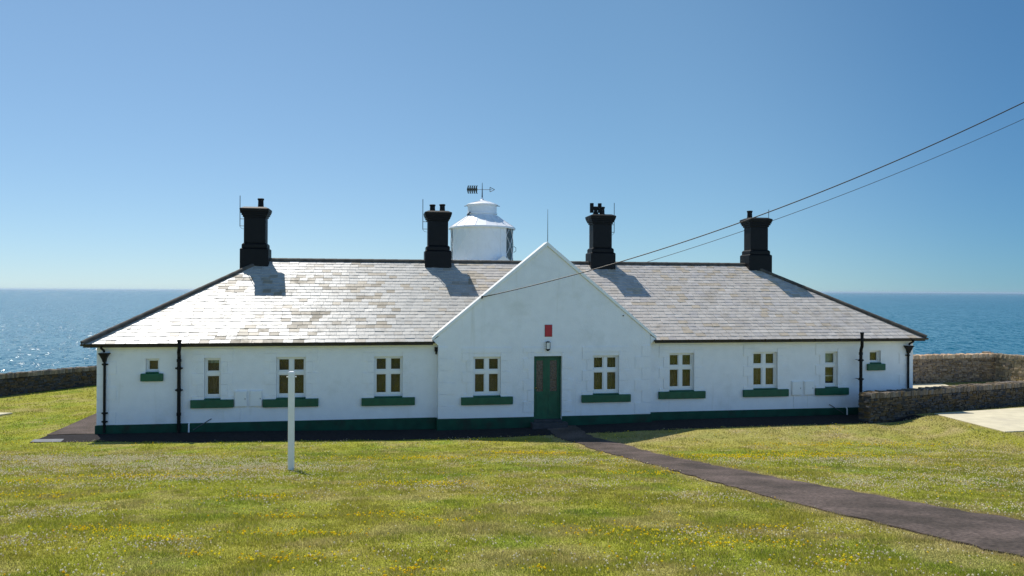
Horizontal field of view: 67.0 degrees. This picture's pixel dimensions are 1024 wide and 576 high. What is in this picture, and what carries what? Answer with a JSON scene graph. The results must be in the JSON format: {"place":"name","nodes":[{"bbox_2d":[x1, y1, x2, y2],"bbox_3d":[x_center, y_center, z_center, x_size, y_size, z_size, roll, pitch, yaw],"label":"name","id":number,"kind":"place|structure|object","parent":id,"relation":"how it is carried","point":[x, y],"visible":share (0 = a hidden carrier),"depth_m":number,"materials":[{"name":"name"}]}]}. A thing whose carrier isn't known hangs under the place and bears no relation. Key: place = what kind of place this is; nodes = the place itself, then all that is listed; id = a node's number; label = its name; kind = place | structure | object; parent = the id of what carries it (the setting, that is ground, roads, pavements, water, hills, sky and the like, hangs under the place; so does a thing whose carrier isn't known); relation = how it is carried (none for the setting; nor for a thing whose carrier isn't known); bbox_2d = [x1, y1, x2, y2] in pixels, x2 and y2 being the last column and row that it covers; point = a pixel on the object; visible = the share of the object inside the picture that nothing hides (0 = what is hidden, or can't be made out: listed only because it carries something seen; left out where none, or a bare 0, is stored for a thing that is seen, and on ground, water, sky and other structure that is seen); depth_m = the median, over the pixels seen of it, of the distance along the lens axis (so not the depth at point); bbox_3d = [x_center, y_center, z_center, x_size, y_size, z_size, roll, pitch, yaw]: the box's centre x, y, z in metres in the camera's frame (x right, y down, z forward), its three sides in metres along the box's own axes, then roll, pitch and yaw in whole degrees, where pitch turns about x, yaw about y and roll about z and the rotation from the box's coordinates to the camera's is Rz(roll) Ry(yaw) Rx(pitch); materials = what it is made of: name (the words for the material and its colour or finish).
{"place":"outdoors","nodes":[
{"label":"outdoors","id":0,"kind":"place"},
{"bbox_2d":[47,413,95,434],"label":"side walk","id":1,"kind":"structure","parent":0,"point":[86,425],"depth_m":24.75,"materials":[{"name":"grey concrete"}]},
{"bbox_2d":[30,414,921,442],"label":"house walk","id":2,"kind":"structure","parent":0,"point":[270,436],"depth_m":24.62,"materials":[{"name":"grey concrete"}]},
{"bbox_2d":[31,439,63,441],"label":"drain slab","id":3,"kind":"structure","parent":2,"relation":"on","point":[47,440],"depth_m":22.56,"materials":[{"name":"grey concrete"}]},
{"bbox_2d":[0,381,1023,575],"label":"lawn","id":4,"kind":"structure","parent":0,"point":[614,439],"depth_m":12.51,"materials":[{"name":"green plant"}]},
{"bbox_2d":[0,365,96,396],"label":"stone wall","id":5,"kind":"structure","parent":4,"relation":"on","point":[15,383],"depth_m":33.72,"materials":[{"name":"grey stone"}]},
{"bbox_2d":[286,371,296,469],"bbox_3d":[-4.441,2.823,15.560,0.196,2.295,0.118,0,0,-8],"label":"line post","id":6,"kind":"object","parent":4,"relation":"on","point":[291,376],"visible":0.81,"depth_m":15.50,"materials":[{"name":"white paint"}]},
{"bbox_2d":[449,183,515,259],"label":"lighthouse","id":7,"kind":"object","parent":4,"relation":"on","point":[481,230],"visible":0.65,"depth_m":48.42,"materials":[{"name":"white paint"}]},
{"bbox_2d":[80,198,928,433],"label":"keepers cottage","id":8,"kind":"structure","parent":4,"relation":"on","point":[435,339],"depth_m":26.14,"materials":[{"name":"white paint"}]},
{"bbox_2d":[140,358,162,381],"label":"window","id":9,"kind":"structure","parent":8,"relation":"in","point":[152,374],"depth_m":24.01,"materials":[{"name":"white paint"}]},
{"bbox_2d":[190,358,233,407],"bbox_3d":[-9.453,2.963,24.498,1.290,1.610,0.489,0,0,-10],"label":"window","id":10,"kind":"structure","parent":8,"relation":"in","point":[212,399],"depth_m":24.46,"materials":[{"name":"white paint"}]},
{"bbox_2d":[234,391,246,406],"bbox_3d":[-8.579,3.506,24.463,0.380,0.510,0.073,0,0,-10],"label":"meter box","id":11,"kind":"object","parent":8,"relation":"attached to","point":[240,398],"visible":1,"depth_m":24.43,"materials":[{"name":"white paint"}]},
{"bbox_2d":[235,391,245,405],"bbox_3d":[-8.575,3.506,24.443,0.340,0.470,0.015,0,0,-10],"label":"box door","id":12,"kind":"structure","parent":11,"relation":"in","point":[240,397],"depth_m":24.43,"materials":[{"name":"white paint"}]},
{"bbox_2d":[250,390,261,406],"bbox_3d":[-8.126,3.508,24.541,0.380,0.510,0.073,0,0,-10],"label":"meter box","id":13,"kind":"object","parent":8,"relation":"attached to","point":[255,398],"visible":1,"depth_m":24.52,"materials":[{"name":"white paint"}]},
{"bbox_2d":[250,391,260,405],"bbox_3d":[-8.132,3.508,24.517,0.340,0.470,0.024,0,0,-10],"label":"box door","id":14,"kind":"structure","parent":13,"relation":"in","point":[255,396],"depth_m":24.51,"materials":[{"name":"white paint"}]},
{"bbox_2d":[263,357,317,407],"bbox_3d":[-7.100,2.981,24.899,1.720,1.635,0.476,0,0,-10],"label":"window","id":15,"kind":"structure","parent":8,"relation":"in","point":[284,364],"depth_m":24.91,"materials":[{"name":"white paint"}]},
{"bbox_2d":[361,356,414,405],"bbox_3d":[-4.062,3.010,25.424,1.720,1.645,0.476,0,0,-10],"label":"window","id":16,"kind":"structure","parent":8,"relation":"in","point":[387,369],"depth_m":25.41,"materials":[{"name":"white paint"}]},
{"bbox_2d":[461,357,512,404],"bbox_3d":[-0.851,3.033,25.675,1.720,1.625,0.476,0,0,-10],"label":"window","id":17,"kind":"structure","parent":8,"relation":"in","point":[486,370],"depth_m":25.66,"materials":[{"name":"white paint"}]},
{"bbox_2d":[534,356,560,418],"bbox_3d":[1.172,3.346,26.054,0.956,2.128,0.185,0,0,-10],"label":"front door","id":18,"kind":"structure","parent":8,"relation":"in","point":[547,393],"depth_m":26.05,"materials":[{"name":"green paint"}]},
{"bbox_2d":[546,341,549,350],"bbox_3d":[1.199,1.939,25.824,0.150,0.320,0.134,0,0,-10],"label":"wall lamp","id":19,"kind":"object","parent":8,"relation":"attached to","point":[547,345],"visible":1,"depth_m":25.77,"materials":[{"name":"white glass"}]},
{"bbox_2d":[545,325,551,336],"bbox_3d":[1.222,1.430,25.883,0.254,0.404,0.030,0,0,-10],"label":"wall plaque","id":20,"kind":"object","parent":8,"relation":"attached to","point":[548,330],"depth_m":25.87,"materials":[{"name":"red paint"}]},
{"bbox_2d":[581,355,630,402],"bbox_3d":[3.162,3.051,26.354,1.720,1.625,0.446,0,0,-10],"label":"window","id":21,"kind":"structure","parent":8,"relation":"in","point":[605,367],"depth_m":26.36,"materials":[{"name":"white paint"}]},
{"bbox_2d":[658,353,705,398],"bbox_3d":[5.899,3.040,27.132,1.720,1.635,0.446,0,0,-10],"label":"window","id":22,"kind":"structure","parent":8,"relation":"in","point":[680,364],"depth_m":27.13,"materials":[{"name":"white paint"}]},
{"bbox_2d":[483,102,1023,296],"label":"overhead cable","id":23,"kind":"object","parent":8,"relation":"attached to","point":[766,212],"visible":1,"depth_m":23.29,"materials":[{"name":"metal"}]},
{"bbox_2d":[743,352,788,396],"bbox_3d":[8.999,3.044,27.668,1.730,1.635,0.446,0,0,-10],"label":"window","id":24,"kind":"structure","parent":8,"relation":"in","point":[764,370],"depth_m":27.67,"materials":[{"name":"white paint"}]},
{"bbox_2d":[791,381,801,394],"bbox_3d":[10.202,3.591,27.712,0.380,0.510,0.073,0,0,-10],"label":"meter box","id":25,"kind":"object","parent":8,"relation":"attached to","point":[796,387],"visible":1,"depth_m":27.69,"materials":[{"name":"white paint"}]},
{"bbox_2d":[793,382,800,394],"bbox_3d":[10.208,3.591,27.690,0.340,0.470,0.024,0,0,-10],"label":"box door","id":26,"kind":"structure","parent":25,"relation":"in","point":[796,385],"depth_m":27.68,"materials":[{"name":"white paint"}]},
{"bbox_2d":[804,381,813,394],"bbox_3d":[10.675,3.594,27.794,0.380,0.510,0.073,0,0,-10],"label":"meter box","id":27,"kind":"object","parent":8,"relation":"attached to","point":[808,387],"visible":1,"depth_m":27.77,"materials":[{"name":"white paint"}]},
{"bbox_2d":[805,381,813,394],"bbox_3d":[10.678,3.594,27.773,0.340,0.470,0.015,0,0,-10],"label":"box door","id":28,"kind":"structure","parent":27,"relation":"in","point":[809,386],"depth_m":27.77,"materials":[{"name":"white paint"}]},
{"bbox_2d":[815,351,848,394],"bbox_3d":[11.527,3.056,28.127,1.300,1.615,0.489,0,0,-10],"label":"window","id":29,"kind":"structure","parent":8,"relation":"in","point":[830,388],"depth_m":28.12,"materials":[{"name":"white paint"}]},
{"bbox_2d":[648,119,1022,261],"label":"overhead cable","id":30,"kind":"object","parent":8,"relation":"attached to","point":[848,192],"visible":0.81,"depth_m":33.30,"materials":[{"name":"metal"}]},
{"bbox_2d":[867,350,885,370],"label":"window","id":31,"kind":"structure","parent":8,"relation":"in","point":[874,364],"depth_m":28.25,"materials":[{"name":"white paint"}]},
{"bbox_2d":[0,415,1023,575],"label":"white clover","id":32,"kind":"object","parent":4,"relation":"on","point":[71,460],"visible":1,"depth_m":14.23,"materials":[{"name":"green plant"}]},
{"bbox_2d":[0,416,1023,575],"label":"yellow trefoil","id":33,"kind":"object","parent":4,"relation":"on","point":[444,569],"visible":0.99,"depth_m":10.25,"materials":[{"name":"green plant"}]},
{"bbox_2d":[858,380,1023,422],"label":"stone wall","id":34,"kind":"structure","parent":4,"relation":"on","point":[883,405],"depth_m":27.63,"materials":[{"name":"grey stone"}]},
{"bbox_2d":[913,353,996,383],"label":"stone wall","id":35,"kind":"structure","parent":4,"relation":"on","point":[952,368],"depth_m":38.24,"materials":[{"name":"stone"}]},
{"bbox_2d":[934,407,1023,432],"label":"concrete pad","id":36,"kind":"object","parent":4,"relation":"on","point":[1007,420],"visible":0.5,"depth_m":25.88,"materials":[{"name":"beige concrete"}]},
{"bbox_2d":[982,351,1023,381],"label":"stone wall","id":37,"kind":"structure","parent":4,"relation":"on","point":[1009,367],"depth_m":38.30,"materials":[{"name":"stone"}]},
{"bbox_2d":[0,289,1023,372],"bbox_3d":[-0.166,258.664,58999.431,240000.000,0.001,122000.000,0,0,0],"label":"sea","id":38,"kind":"structure","parent":0,"point":[43,329],"depth_m":1199.43,"materials":[{"name":"teal liquid"}]},
{"bbox_2d":[0,0,1023,292],"label":"sky","id":39,"kind":"structure","parent":0,"point":[135,135],"materials":[{"name":"blue"}]},
{"bbox_2d":[548,425,1023,556],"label":"tarmac path","id":40,"kind":"structure","parent":0,"point":[993,532],"depth_m":10.81,"materials":[{"name":"grey asphalt"}]},
{"bbox_2d":[912,383,948,387],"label":"yard pavement","id":41,"kind":"structure","parent":0,"point":[926,385],"depth_m":36.68,"materials":[{"name":"concrete"}]}
]}

